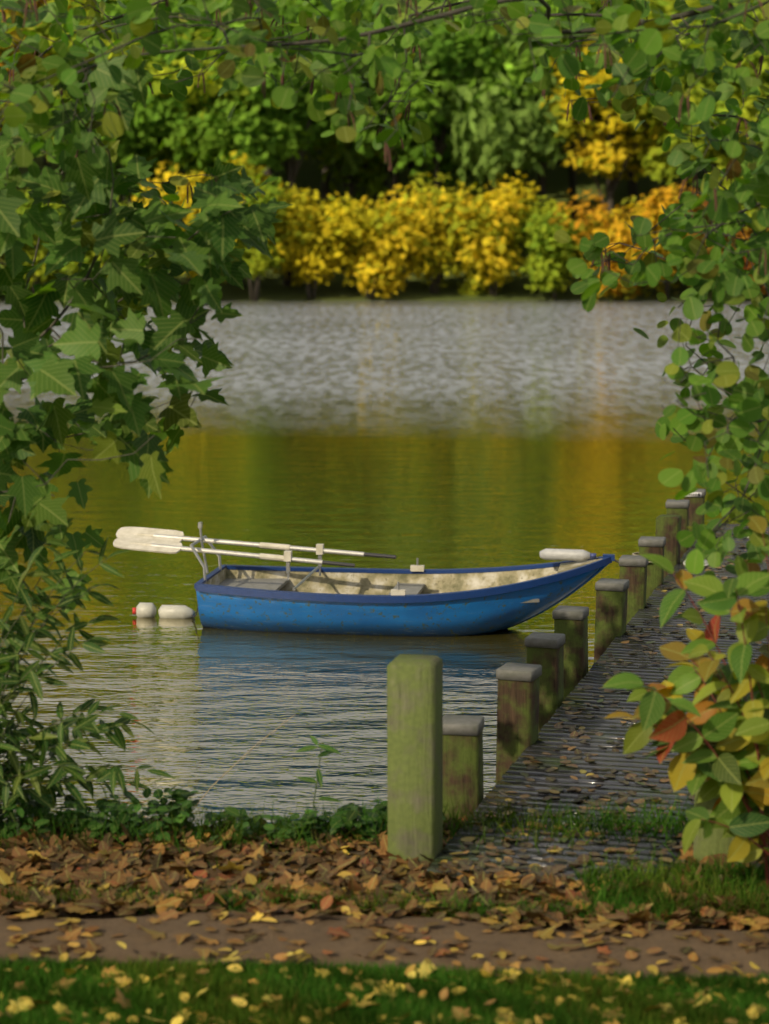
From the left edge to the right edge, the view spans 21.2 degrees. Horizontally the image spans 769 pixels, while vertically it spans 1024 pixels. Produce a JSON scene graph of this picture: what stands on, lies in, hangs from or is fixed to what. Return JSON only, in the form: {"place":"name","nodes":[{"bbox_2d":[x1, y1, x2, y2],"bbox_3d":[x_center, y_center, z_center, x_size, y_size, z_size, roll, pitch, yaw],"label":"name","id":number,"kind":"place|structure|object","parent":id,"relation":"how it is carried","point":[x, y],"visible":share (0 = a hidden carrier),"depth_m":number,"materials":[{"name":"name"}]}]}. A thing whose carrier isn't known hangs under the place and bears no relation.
{"place":"outdoors","nodes":[
{"label":"outdoors","id":0,"kind":"place"},
{"bbox_2d":[0,301,768,827],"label":"water","id":1,"kind":"structure","parent":0,"point":[462,433],"depth_m":26.58,"materials":[{"name":"green liquid"}]},
{"bbox_2d":[132,603,194,618],"bbox_3d":[-1.948,0.880,18.089,0.563,0.155,0.154,1,7,7],"label":"float canister","id":2,"kind":"object","parent":1,"relation":"on","point":[144,610],"visible":0.96,"depth_m":18.04,"materials":[{"name":"white plastic"}]},
{"bbox_2d":[194,554,614,636],"bbox_3d":[0.206,0.720,17.621,3.515,0.786,1.462,1,7,8],"label":"rowing boat","id":3,"kind":"object","parent":1,"relation":"on","point":[430,603],"visible":0.87,"depth_m":17.21,"materials":[{"name":"blue paint"}]},
{"bbox_2d":[113,522,423,594],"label":"oars","id":4,"kind":"object","parent":3,"relation":"on","point":[151,540],"visible":0.98,"depth_m":17.77,"materials":[{"name":"wood"}]},
{"bbox_2d":[192,552,651,616],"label":"mooring ropes","id":5,"kind":"object","parent":3,"relation":"on","point":[634,553],"visible":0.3,"depth_m":17.50,"materials":[{"name":"grey"}]},
{"bbox_2d":[540,548,595,560],"bbox_3d":[1.566,0.367,17.491,0.501,0.110,0.100,3,8,23],"label":"boat fender","id":6,"kind":"object","parent":3,"relation":"on","point":[566,554],"visible":1,"depth_m":17.46,"materials":[{"name":"white plastic"}]},
{"bbox_2d":[0,790,768,1023],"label":"grass","id":7,"kind":"structure","parent":0,"point":[308,987],"depth_m":7.98,"materials":[{"name":"green plant"}]},
{"bbox_2d":[0,811,768,1023],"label":"leaf litter ground","id":8,"kind":"structure","parent":0,"point":[102,865],"depth_m":9.00,"materials":[{"name":"brown plant"}]},
{"bbox_2d":[192,714,295,810],"bbox_3d":[-0.749,1.315,10.298,0.635,0.563,0.018,-2,8,-18],"label":"dry stalk","id":9,"kind":"object","parent":8,"relation":"on","point":[243,758],"visible":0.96,"depth_m":10.30,"materials":[{"name":"beige plant"}]},
{"bbox_2d":[295,736,342,809],"bbox_3d":[-0.326,1.357,10.133,0.239,0.479,0.174,0,7,0],"label":"bank sapling","id":10,"kind":"object","parent":8,"relation":"on","point":[328,749],"visible":0.98,"depth_m":10.11,"materials":[{"name":"green plant"}]},
{"bbox_2d":[602,516,768,887],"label":"dogwood bush","id":11,"kind":"object","parent":8,"relation":"on","point":[727,763],"visible":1,"depth_m":8.89,"materials":[{"name":"green plant"}]},
{"bbox_2d":[0,911,768,979],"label":"path","id":12,"kind":"structure","parent":0,"point":[315,936],"depth_m":8.45,"materials":[{"name":"brown soil"}]},
{"bbox_2d":[0,112,768,1023],"bbox_3d":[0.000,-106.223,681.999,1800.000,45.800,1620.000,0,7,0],"label":"ground","id":13,"kind":"structure","parent":0,"point":[272,288],"depth_m":126.85,"materials":[{"name":"soil"}]},
{"bbox_2d":[0,210,20,268],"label":"shrub","id":14,"kind":"object","parent":13,"relation":"on","point":[1,259],"visible":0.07,"depth_m":119.83,"materials":[{"name":"green plant"}]},
{"bbox_2d":[0,1,53,185],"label":"tree","id":15,"kind":"object","parent":13,"relation":"on","point":[14,34],"visible":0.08,"depth_m":123.97,"materials":[{"name":"green plant"}]},
{"bbox_2d":[20,4,50,29],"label":"tree","id":16,"kind":"object","parent":13,"relation":"on","point":[22,14],"visible":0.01,"depth_m":135.63,"materials":[{"name":"green plant"}]},
{"bbox_2d":[0,189,75,292],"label":"shrub","id":17,"kind":"object","parent":13,"relation":"on","point":[39,272],"visible":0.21,"depth_m":120.54,"materials":[{"name":"green plant"}]},
{"bbox_2d":[21,0,113,167],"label":"tree","id":18,"kind":"object","parent":13,"relation":"on","point":[45,160],"visible":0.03,"depth_m":139.46,"materials":[{"name":"green plant"}]},
{"bbox_2d":[0,0,153,169],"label":"tree","id":19,"kind":"object","parent":13,"relation":"on","point":[43,26],"visible":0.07,"depth_m":124.51,"materials":[{"name":"green plant"}]},
{"bbox_2d":[46,0,127,205],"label":"tree","id":20,"kind":"object","parent":13,"relation":"on","point":[124,199],"visible":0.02,"depth_m":139.98,"materials":[{"name":"green plant"}]},
{"bbox_2d":[0,538,174,821],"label":"bank shrub","id":21,"kind":"object","parent":13,"relation":"on","point":[15,771],"visible":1,"depth_m":9.85,"materials":[{"name":"green plant"}]},
{"bbox_2d":[51,197,129,285],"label":"shrub","id":22,"kind":"object","parent":13,"relation":"on","point":[89,257],"visible":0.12,"depth_m":120.04,"materials":[{"name":"green plant"}]},
{"bbox_2d":[59,29,194,207],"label":"tree","id":23,"kind":"object","parent":13,"relation":"on","point":[141,137],"visible":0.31,"depth_m":122.96,"materials":[{"name":"green plant"}]},
{"bbox_2d":[90,201,179,278],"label":"shrub","id":24,"kind":"object","parent":13,"relation":"on","point":[130,205],"depth_m":120.67,"materials":[{"name":"green plant"}]},
{"bbox_2d":[0,52,293,613],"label":"maple tree","id":25,"kind":"object","parent":13,"relation":"on","point":[130,289],"visible":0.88,"depth_m":9.74,"materials":[{"name":"green plant"}]},
{"bbox_2d":[147,4,196,187],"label":"tree","id":26,"kind":"object","parent":13,"relation":"on","point":[154,176],"depth_m":147.62,"materials":[{"name":"green plant"}]},
{"bbox_2d":[70,0,285,170],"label":"tree","id":27,"kind":"object","parent":13,"relation":"on","point":[180,30],"visible":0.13,"depth_m":132.80,"materials":[{"name":"green plant"}]},
{"bbox_2d":[133,27,257,280],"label":"tree","id":28,"kind":"object","parent":13,"relation":"on","point":[212,90],"visible":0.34,"depth_m":122.28,"materials":[{"name":"green plant"}]},
{"bbox_2d":[132,151,269,282],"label":"shrub","id":29,"kind":"object","parent":13,"relation":"on","point":[182,195],"visible":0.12,"depth_m":118.08,"materials":[{"name":"yellow plant"}]},
{"bbox_2d":[149,56,311,286],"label":"tree","id":30,"kind":"object","parent":13,"relation":"on","point":[242,131],"visible":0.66,"depth_m":121.31,"materials":[{"name":"green plant"}]},
{"bbox_2d":[155,0,344,195],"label":"tree","id":31,"kind":"object","parent":13,"relation":"on","point":[267,171],"visible":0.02,"depth_m":135.07,"materials":[{"name":"green plant"}]},
{"bbox_2d":[204,166,298,300],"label":"shrub","id":32,"kind":"object","parent":13,"relation":"on","point":[258,263],"visible":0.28,"depth_m":118.37,"materials":[{"name":"green plant"}]},
{"bbox_2d":[199,0,389,212],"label":"tree","id":33,"kind":"object","parent":13,"relation":"on","point":[325,190],"visible":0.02,"depth_m":134.27,"materials":[{"name":"green plant"}]},
{"bbox_2d":[210,0,393,285],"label":"tree","id":34,"kind":"object","parent":13,"relation":"on","point":[315,130],"visible":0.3,"depth_m":122.49,"materials":[{"name":"green plant"}]},
{"bbox_2d":[264,182,361,299],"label":"shrub","id":35,"kind":"object","parent":13,"relation":"on","point":[303,239],"visible":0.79,"depth_m":120.11,"materials":[{"name":"yellow plant"}]},
{"bbox_2d":[279,113,409,267],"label":"tree","id":36,"kind":"object","parent":13,"relation":"on","point":[368,177],"visible":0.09,"depth_m":130.17,"materials":[{"name":"green plant"}]},
{"bbox_2d":[0,786,693,844],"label":"bank weeds","id":37,"kind":"object","parent":13,"relation":"on","point":[180,805],"visible":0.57,"depth_m":10.00,"materials":[{"name":"green plant"}]},
{"bbox_2d":[315,192,431,299],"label":"shrub","id":38,"kind":"object","parent":13,"relation":"on","point":[382,239],"visible":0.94,"depth_m":119.91,"materials":[{"name":"yellow plant"}]},
{"bbox_2d":[0,0,768,589],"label":"alder tree","id":39,"kind":"object","parent":13,"relation":"on","point":[716,272],"visible":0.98,"depth_m":9.27,"materials":[{"name":"green plant"}]},
{"bbox_2d":[301,0,509,199],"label":"tree","id":40,"kind":"object","parent":13,"relation":"on","point":[351,162],"visible":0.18,"depth_m":124.47,"materials":[{"name":"green plant"}]},
{"bbox_2d":[407,160,414,167],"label":"tree","id":41,"kind":"object","parent":13,"relation":"on","point":[411,164],"depth_m":155.20,"materials":[{"name":"green plant"}]},
{"bbox_2d":[371,0,462,206],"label":"tree","id":42,"kind":"object","parent":13,"relation":"on","point":[385,183],"depth_m":145.57,"materials":[{"name":"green plant"}]},
{"bbox_2d":[372,172,491,293],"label":"shrub","id":43,"kind":"object","parent":13,"relation":"on","point":[435,223],"visible":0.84,"depth_m":121.25,"materials":[{"name":"yellow plant"}]},
{"bbox_2d":[336,3,549,282],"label":"tree","id":44,"kind":"object","parent":13,"relation":"on","point":[442,53],"visible":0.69,"depth_m":123.15,"materials":[{"name":"green plant"}]},
{"bbox_2d":[441,170,539,296],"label":"shrub","id":45,"kind":"object","parent":13,"relation":"on","point":[491,265],"visible":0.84,"depth_m":121.43,"materials":[{"name":"yellow plant"}]},
{"bbox_2d":[416,0,586,238],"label":"tree","id":46,"kind":"object","parent":13,"relation":"on","point":[493,148],"visible":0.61,"depth_m":123.54,"materials":[{"name":"green plant"}]},
{"bbox_2d":[475,0,604,277],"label":"tree","id":47,"kind":"object","parent":13,"relation":"on","point":[542,178],"visible":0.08,"depth_m":125.03,"materials":[{"name":"green plant"}]},
{"bbox_2d":[498,0,592,254],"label":"tree","id":48,"kind":"object","parent":13,"relation":"on","point":[512,173],"depth_m":135.63,"materials":[{"name":"green plant"}]},
{"bbox_2d":[513,195,593,299],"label":"shrub","id":49,"kind":"object","parent":13,"relation":"on","point":[549,256],"visible":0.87,"depth_m":120.20,"materials":[{"name":"green plant"}]},
{"bbox_2d":[558,139,568,164],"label":"tree","id":50,"kind":"object","parent":13,"relation":"on","point":[561,161],"visible":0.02,"depth_m":155.11,"materials":[{"name":"green plant"}]},
{"bbox_2d":[387,654,750,864],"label":"wooden posts","id":51,"kind":"object","parent":13,"relation":"on","point":[415,751],"visible":0.38,"depth_m":9.57,"materials":[{"name":"green wood"}]},
{"bbox_2d":[443,489,705,822],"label":"dock posts","id":52,"kind":"object","parent":13,"relation":"on","point":[536,689],"visible":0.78,"depth_m":12.96,"materials":[{"name":"brown wood"}]},
{"bbox_2d":[568,7,601,221],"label":"tree","id":53,"kind":"object","parent":13,"relation":"on","point":[572,183],"visible":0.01,"depth_m":142.28,"materials":[{"name":"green plant"}]},
{"bbox_2d":[427,523,768,884],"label":"jetty deck","id":54,"kind":"structure","parent":13,"relation":"on","point":[550,737],"depth_m":11.39,"materials":[{"name":"grey wood"}]},
{"bbox_2d":[438,526,768,886],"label":"leaf litter deck","id":55,"kind":"structure","parent":54,"relation":"on","point":[465,863],"depth_m":10.53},
{"bbox_2d":[572,0,638,214],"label":"tree","id":56,"kind":"object","parent":13,"relation":"on","point":[632,187],"visible":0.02,"depth_m":143.58,"materials":[{"name":"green plant"}]},
{"bbox_2d":[540,32,674,226],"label":"tree","id":57,"kind":"object","parent":13,"relation":"on","point":[615,147],"visible":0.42,"depth_m":124.17,"materials":[{"name":"yellow plant"}]},
{"bbox_2d":[547,189,680,300],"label":"shrub","id":58,"kind":"object","parent":13,"relation":"on","point":[616,232],"visible":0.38,"depth_m":119.61,"materials":[{"name":"orange plant"}]},
{"bbox_2d":[618,184,695,298],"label":"shrub","id":59,"kind":"object","parent":13,"relation":"on","point":[668,197],"visible":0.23,"depth_m":119.80,"materials":[{"name":"orange plant"}]},
{"bbox_2d":[573,0,768,172],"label":"tree","id":60,"kind":"object","parent":13,"relation":"on","point":[666,7],"visible":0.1,"depth_m":129.19,"materials":[{"name":"green plant"}]},
{"bbox_2d":[622,25,768,284],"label":"tree","id":61,"kind":"object","parent":13,"relation":"on","point":[697,93],"visible":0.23,"depth_m":122.26,"materials":[{"name":"green plant"}]},
{"bbox_2d":[662,7,759,181],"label":"tree","id":62,"kind":"object","parent":13,"relation":"on","point":[751,32],"depth_m":128.58,"materials":[{"name":"green plant"}]},
{"bbox_2d":[675,194,766,293],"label":"shrub","id":63,"kind":"object","parent":13,"relation":"on","point":[739,234],"visible":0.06,"depth_m":119.21,"materials":[{"name":"green plant"}]},
{"bbox_2d":[692,61,768,164],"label":"tree","id":64,"kind":"object","parent":13,"relation":"on","point":[710,155],"visible":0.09,"depth_m":124.45,"materials":[{"name":"green plant"}]},
{"bbox_2d":[699,162,768,240],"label":"shrub","id":65,"kind":"object","parent":13,"relation":"on","point":[725,184],"visible":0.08,"depth_m":119.46,"materials":[{"name":"green plant"}]}
]}

